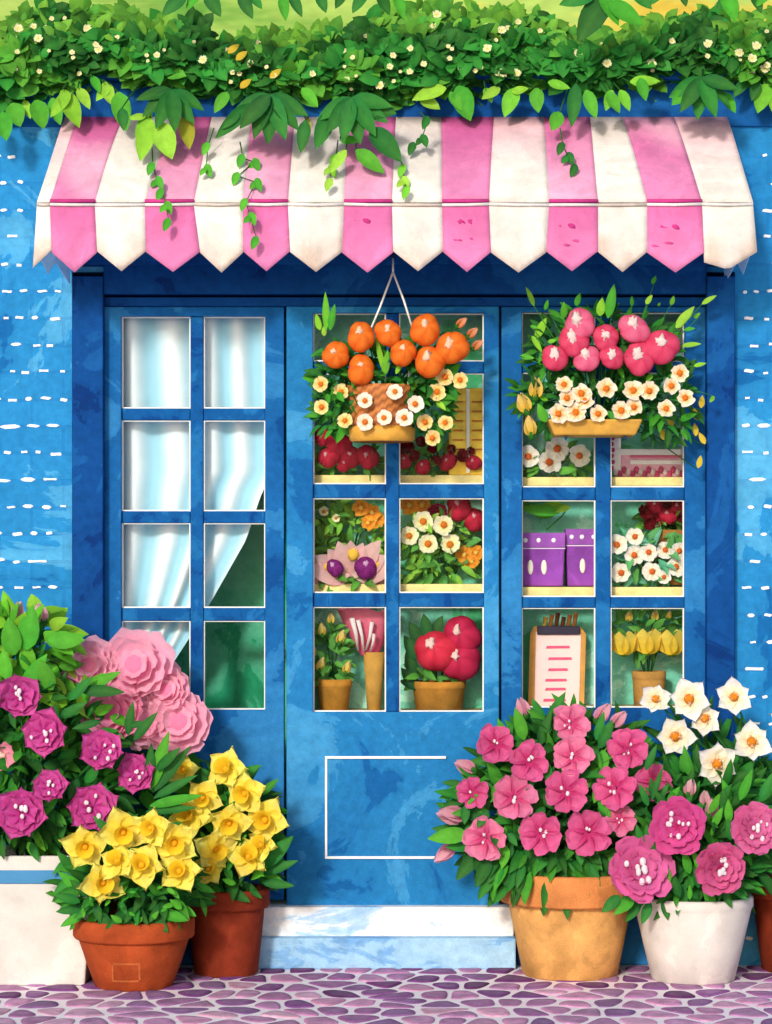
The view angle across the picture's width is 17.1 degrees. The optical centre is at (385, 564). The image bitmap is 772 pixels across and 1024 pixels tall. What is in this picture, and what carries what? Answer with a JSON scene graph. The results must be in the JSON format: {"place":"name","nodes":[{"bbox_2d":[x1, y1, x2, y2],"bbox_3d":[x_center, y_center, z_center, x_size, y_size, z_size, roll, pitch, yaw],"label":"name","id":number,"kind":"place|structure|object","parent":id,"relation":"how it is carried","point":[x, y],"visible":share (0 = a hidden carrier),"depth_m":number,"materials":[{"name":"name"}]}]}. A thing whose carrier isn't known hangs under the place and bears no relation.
{"place":"outdoors","nodes":[
{"label":"outdoors","id":0,"kind":"place"},
{"bbox_2d":[0,965,771,1023],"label":"cobblestone pavement","id":1,"kind":"structure","parent":0,"point":[133,1009],"depth_m":7.33,"materials":[{"name":"purple stone"}]},
{"bbox_2d":[0,591,202,984],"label":"potted plant","id":2,"kind":"object","parent":1,"relation":"on","point":[43,711],"visible":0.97,"depth_m":7.58,"materials":[{"name":"green plant"}]},
{"bbox_2d":[43,805,216,991],"bbox_3d":[-0.767,0.969,7.557,0.530,0.560,0.462,0,0,0],"label":"potted plant","id":3,"kind":"object","parent":1,"relation":"on","point":[137,939],"visible":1,"depth_m":7.43,"materials":[{"name":"yellow plant"}]},
{"bbox_2d":[54,627,212,908],"bbox_3d":[-0.781,0.719,7.861,0.524,1.061,0.395,0,0,0],"label":"potted plant","id":4,"kind":"object","parent":1,"relation":"on","point":[151,678],"visible":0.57,"depth_m":7.73,"materials":[{"name":"pink plant"}]},
{"bbox_2d":[164,746,297,977],"bbox_3d":[-0.489,0.896,7.799,0.450,0.706,0.423,0,0,0],"label":"potted plant","id":5,"kind":"object","parent":1,"relation":"on","point":[236,821],"visible":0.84,"depth_m":7.70,"materials":[{"name":"yellow plant"}]},
{"bbox_2d":[428,692,672,980],"bbox_3d":[0.500,0.818,7.791,0.752,0.862,0.530,0,0,0],"label":"potted plant","id":6,"kind":"object","parent":1,"relation":"on","point":[556,786],"visible":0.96,"depth_m":7.63,"materials":[{"name":"pink plant"}]},
{"bbox_2d":[602,742,771,985],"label":"potted plant","id":7,"kind":"object","parent":1,"relation":"on","point":[682,886],"visible":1,"depth_m":7.55,"materials":[{"name":"pink plant"}]},
{"bbox_2d":[638,675,771,972],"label":"potted plant","id":8,"kind":"object","parent":1,"relation":"on","point":[695,706],"visible":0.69,"depth_m":7.71,"materials":[{"name":"white plant"}]},
{"bbox_2d":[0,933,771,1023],"bbox_3d":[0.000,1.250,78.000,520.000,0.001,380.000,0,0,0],"label":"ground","id":9,"kind":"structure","parent":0,"point":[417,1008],"depth_m":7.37,"materials":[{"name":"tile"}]},
{"bbox_2d":[0,69,771,968],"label":"shop building","id":10,"kind":"structure","parent":9,"relation":"on","point":[358,783],"depth_m":8.00,"materials":[{"name":"blue paint"}]},
{"bbox_2d":[124,318,263,660],"bbox_3d":[-0.614,-0.155,8.100,0.532,1.358,0.040,0,0,0],"label":"curtain","id":11,"kind":"object","parent":10,"relation":"hanging from","point":[156,455],"visible":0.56,"depth_m":8.10,"materials":[{"name":"white fabric"}]},
{"bbox_2d":[105,307,284,899],"bbox_3d":[-0.601,0.120,8.037,0.564,1.855,0.066,0,0,0],"label":"door","id":12,"kind":"structure","parent":10,"relation":"in","point":[256,735],"depth_m":8.00,"materials":[{"name":"blue paint"}]},
{"bbox_2d":[315,613,357,709],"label":"potted plant","id":13,"kind":"object","parent":10,"relation":"on","point":[334,685],"visible":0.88,"depth_m":8.09,"materials":[{"name":"green plant"}]},
{"bbox_2d":[337,608,384,709],"bbox_3d":[-0.063,0.295,8.130,0.186,0.335,0.133,0,0,0],"label":"flower vase","id":14,"kind":"object","parent":10,"relation":"on","point":[366,627],"visible":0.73,"depth_m":8.11,"materials":[{"name":"ceramic"}]},
{"bbox_2d":[0,0,771,111],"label":"flowering hedge","id":15,"kind":"object","parent":10,"relation":"on","point":[395,60],"visible":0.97,"depth_m":7.89,"materials":[{"name":"green plant"}]},
{"bbox_2d":[0,91,62,140],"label":"hanging vine","id":16,"kind":"object","parent":15,"relation":"hanging from","point":[38,111],"visible":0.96,"depth_m":7.89,"materials":[{"name":"green plant"}]},
{"bbox_2d":[50,75,130,130],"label":"hanging vine","id":17,"kind":"object","parent":15,"relation":"hanging from","point":[66,102],"visible":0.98,"depth_m":7.84,"materials":[{"name":"green plant"}]},
{"bbox_2d":[117,82,203,230],"bbox_3d":[-0.701,-1.246,7.787,0.246,0.513,0.396,0,0,-23],"label":"hanging vine","id":18,"kind":"object","parent":15,"relation":"hanging from","point":[171,104],"visible":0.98,"depth_m":7.74,"materials":[{"name":"green plant"}]},
{"bbox_2d":[200,83,317,248],"bbox_3d":[-0.411,-1.214,7.791,0.337,0.553,0.369,0,0,-20],"label":"hanging vine","id":19,"kind":"object","parent":15,"relation":"hanging from","point":[269,114],"visible":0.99,"depth_m":7.71,"materials":[{"name":"green plant"}]},
{"bbox_2d":[162,0,405,20],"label":"overhanging branch","id":20,"kind":"object","parent":15,"relation":"attached to","point":[214,6],"visible":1,"depth_m":7.69,"materials":[{"name":"green plant"}]},
{"bbox_2d":[314,89,429,199],"bbox_3d":[-0.024,-1.284,7.787,0.318,0.387,0.348,0,0,17],"label":"hanging vine","id":21,"kind":"object","parent":15,"relation":"hanging from","point":[357,115],"visible":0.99,"depth_m":7.70,"materials":[{"name":"green plant"}]},
{"bbox_2d":[412,79,543,120],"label":"hanging vine","id":22,"kind":"object","parent":15,"relation":"hanging from","point":[461,98],"visible":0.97,"depth_m":7.89,"materials":[{"name":"green plant"}]},
{"bbox_2d":[548,74,659,177],"bbox_3d":[0.648,-1.343,7.884,0.328,0.344,0.236,0,0,-17],"label":"hanging vine","id":23,"kind":"object","parent":15,"relation":"hanging from","point":[641,83],"visible":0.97,"depth_m":7.81,"materials":[{"name":"green plant"}]},
{"bbox_2d":[559,0,766,41],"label":"overhanging branch","id":24,"kind":"object","parent":15,"relation":"attached to","point":[594,15],"visible":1,"depth_m":7.69,"materials":[{"name":"green plant"}]},
{"bbox_2d":[669,69,737,119],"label":"hanging vine","id":25,"kind":"object","parent":15,"relation":"hanging from","point":[700,94],"visible":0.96,"depth_m":7.75,"materials":[{"name":"green plant"}]},
{"bbox_2d":[733,73,771,112],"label":"hanging vine","id":26,"kind":"object","parent":15,"relation":"hanging from","point":[760,95],"visible":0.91,"depth_m":7.90,"materials":[{"name":"green plant"}]},
{"bbox_2d":[302,253,482,451],"bbox_3d":[0.020,-0.653,7.832,0.555,0.613,0.256,0,0,0],"label":"hanging basket","id":27,"kind":"object","parent":10,"relation":"hanging from","point":[389,409],"visible":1,"depth_m":7.76,"materials":[{"name":"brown wood"}]},
{"bbox_2d":[286,306,498,904],"bbox_3d":[0.021,0.132,8.030,0.664,1.880,0.080,0,0,0],"label":"door","id":28,"kind":"structure","parent":10,"relation":"in","point":[361,800],"depth_m":8.00,"materials":[{"name":"blue paint"}]},
{"bbox_2d":[33,117,756,283],"bbox_3d":[0.027,-1.135,7.828,2.168,0.525,0.374,0,0,0],"label":"striped awning","id":29,"kind":"object","parent":10,"relation":"attached to","point":[673,194],"visible":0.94,"depth_m":7.68,"materials":[{"name":"fabric"}]},
{"bbox_2d":[315,475,481,484],"bbox_3d":[0.030,-0.270,8.156,0.641,0.028,0.157,0,0,0],"label":"shelf","id":30,"kind":"object","parent":10,"relation":"attached to","point":[403,479],"visible":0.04,"depth_m":8.08,"materials":[{"name":"brown wood"}]},
{"bbox_2d":[315,428,384,480],"bbox_3d":[-0.111,-0.333,8.115,0.276,0.198,0.147,0,0,0],"label":"fruit","id":31,"kind":"object","parent":30,"relation":"on","point":[344,454],"visible":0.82,"depth_m":8.06,"materials":[{"name":"red plant"}]},
{"bbox_2d":[384,436,481,476],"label":"red flowers","id":32,"kind":"object","parent":30,"relation":"on","point":[446,462],"visible":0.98,"depth_m":8.07,"materials":[{"name":"red plant"}]},
{"bbox_2d":[448,388,481,474],"bbox_3d":[0.259,-0.422,8.114,0.120,0.275,0.079,0,0,0],"label":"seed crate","id":33,"kind":"object","parent":30,"relation":"on","point":[466,433],"visible":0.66,"depth_m":8.08,"materials":[{"name":"yellow wood"}]},
{"bbox_2d":[315,584,481,591],"bbox_3d":[0.030,0.074,8.156,0.641,0.028,0.157,0,0,0],"label":"shelf","id":34,"kind":"object","parent":10,"relation":"attached to","point":[423,588],"visible":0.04,"depth_m":8.08,"materials":[{"name":"brown wood"}]},
{"bbox_2d":[327,559,350,581],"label":"purple flower","id":35,"kind":"object","parent":34,"relation":"on","point":[335,568],"visible":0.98,"depth_m":8.04,"materials":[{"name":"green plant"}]},
{"bbox_2d":[315,540,384,591],"bbox_3d":[-0.119,0.015,8.114,0.304,0.188,0.155,0,0,0],"label":"flower bunch","id":36,"kind":"object","parent":34,"relation":"on","point":[349,554],"visible":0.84,"depth_m":8.06,"materials":[{"name":"pink plant"}]},
{"bbox_2d":[315,499,401,554],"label":"leafy plant","id":37,"kind":"object","parent":34,"relation":"on","point":[371,519],"visible":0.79,"depth_m":8.14,"materials":[{"name":"green plant"}]},
{"bbox_2d":[347,557,377,591],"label":"purple flower","id":38,"kind":"object","parent":34,"relation":"on","point":[365,568],"visible":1,"depth_m":8.05,"materials":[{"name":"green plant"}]},
{"bbox_2d":[400,499,476,583],"bbox_3d":[0.133,-0.071,8.142,0.312,0.308,0.171,0,0,0],"label":"flower bunch","id":39,"kind":"object","parent":34,"relation":"on","point":[449,544],"visible":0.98,"depth_m":8.09,"materials":[{"name":"white plant"}]},
{"bbox_2d":[400,499,481,583],"bbox_3d":[0.200,-0.070,8.175,0.319,0.324,0.177,0,0,0],"label":"flower bunch","id":40,"kind":"object","parent":34,"relation":"on","point":[466,514],"visible":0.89,"depth_m":8.13,"materials":[{"name":"green plant"}]},
{"bbox_2d":[400,614,481,709],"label":"potted plant","id":41,"kind":"object","parent":10,"relation":"on","point":[451,652],"visible":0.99,"depth_m":8.06,"materials":[{"name":"red plant"}]},
{"bbox_2d":[528,613,585,705],"bbox_3d":[0.546,0.305,8.164,0.187,0.307,0.036,0,0,0],"label":"price board","id":42,"kind":"object","parent":10,"relation":"on","point":[557,660],"visible":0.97,"depth_m":8.16,"materials":[{"name":"white paper"}]},
{"bbox_2d":[523,587,681,595],"bbox_3d":[0.685,0.084,8.156,0.625,0.028,0.157,0,0,0],"label":"shelf","id":43,"kind":"object","parent":10,"relation":"attached to","point":[589,591],"visible":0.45,"depth_m":8.08,"materials":[{"name":"brown wood"}]},
{"bbox_2d":[523,501,569,585],"bbox_3d":[0.502,-0.070,8.158,0.170,0.275,0.109,0,0,0],"label":"gift box","id":44,"kind":"object","parent":43,"relation":"on","point":[543,559],"visible":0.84,"depth_m":8.11,"materials":[{"name":"cardboard"}]},
{"bbox_2d":[564,529,593,585],"bbox_3d":[0.630,-0.024,8.173,0.119,0.183,0.086,0,0,0],"label":"gift box","id":45,"kind":"object","parent":43,"relation":"on","point":[579,557],"visible":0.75,"depth_m":8.13,"materials":[{"name":"cardboard"}]},
{"bbox_2d":[612,521,681,586],"bbox_3d":[0.841,-0.015,8.134,0.309,0.260,0.173,0,0,0],"label":"flower bunch","id":46,"kind":"object","parent":43,"relation":"on","point":[628,556],"visible":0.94,"depth_m":8.08,"materials":[{"name":"white plant"}]},
{"bbox_2d":[632,501,681,584],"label":"red flowers","id":47,"kind":"object","parent":43,"relation":"on","point":[651,514],"visible":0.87,"depth_m":8.13,"materials":[{"name":"red plant"}]},
{"bbox_2d":[523,477,681,485],"bbox_3d":[0.685,-0.264,8.156,0.625,0.028,0.157,0,0,0],"label":"shelf","id":48,"kind":"object","parent":10,"relation":"attached to","point":[616,481],"visible":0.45,"depth_m":8.08,"materials":[{"name":"brown wood"}]},
{"bbox_2d":[523,437,593,477],"bbox_3d":[0.534,-0.316,8.130,0.288,0.188,0.145,0,0,0],"label":"flower bunch","id":49,"kind":"object","parent":48,"relation":"on","point":[553,454],"visible":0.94,"depth_m":8.08,"materials":[{"name":"white plant"}]},
{"bbox_2d":[612,438,681,476],"bbox_3d":[0.830,-0.344,8.204,0.237,0.133,0.151,0,0,0],"label":"gift box","id":50,"kind":"object","parent":48,"relation":"on","point":[646,463],"visible":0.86,"depth_m":8.14,"materials":[{"name":"pink cardboard"}]},
{"bbox_2d":[501,307,704,840],"bbox_3d":[0.681,0.120,8.037,0.641,1.855,0.066,0,0,0],"label":"window","id":51,"kind":"structure","parent":10,"relation":"in","point":[691,493],"depth_m":8.00,"materials":[{"name":"blue paint"}]},
{"bbox_2d":[504,276,716,469],"bbox_3d":[0.688,-0.591,7.894,0.650,0.592,0.260,0,0,0],"label":"hanging basket","id":52,"kind":"object","parent":10,"relation":"hanging from","point":[644,346],"visible":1,"depth_m":7.82,"materials":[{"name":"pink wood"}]},
{"bbox_2d":[612,609,681,705],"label":"potted plant","id":53,"kind":"object","parent":10,"relation":"on","point":[641,643],"visible":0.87,"depth_m":8.09,"materials":[{"name":"yellow plant"}]},
{"bbox_2d":[0,0,771,38],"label":"hill","id":54,"kind":"structure","parent":0,"point":[233,18],"depth_m":102.52,"materials":[{"name":"plant"}]}
]}

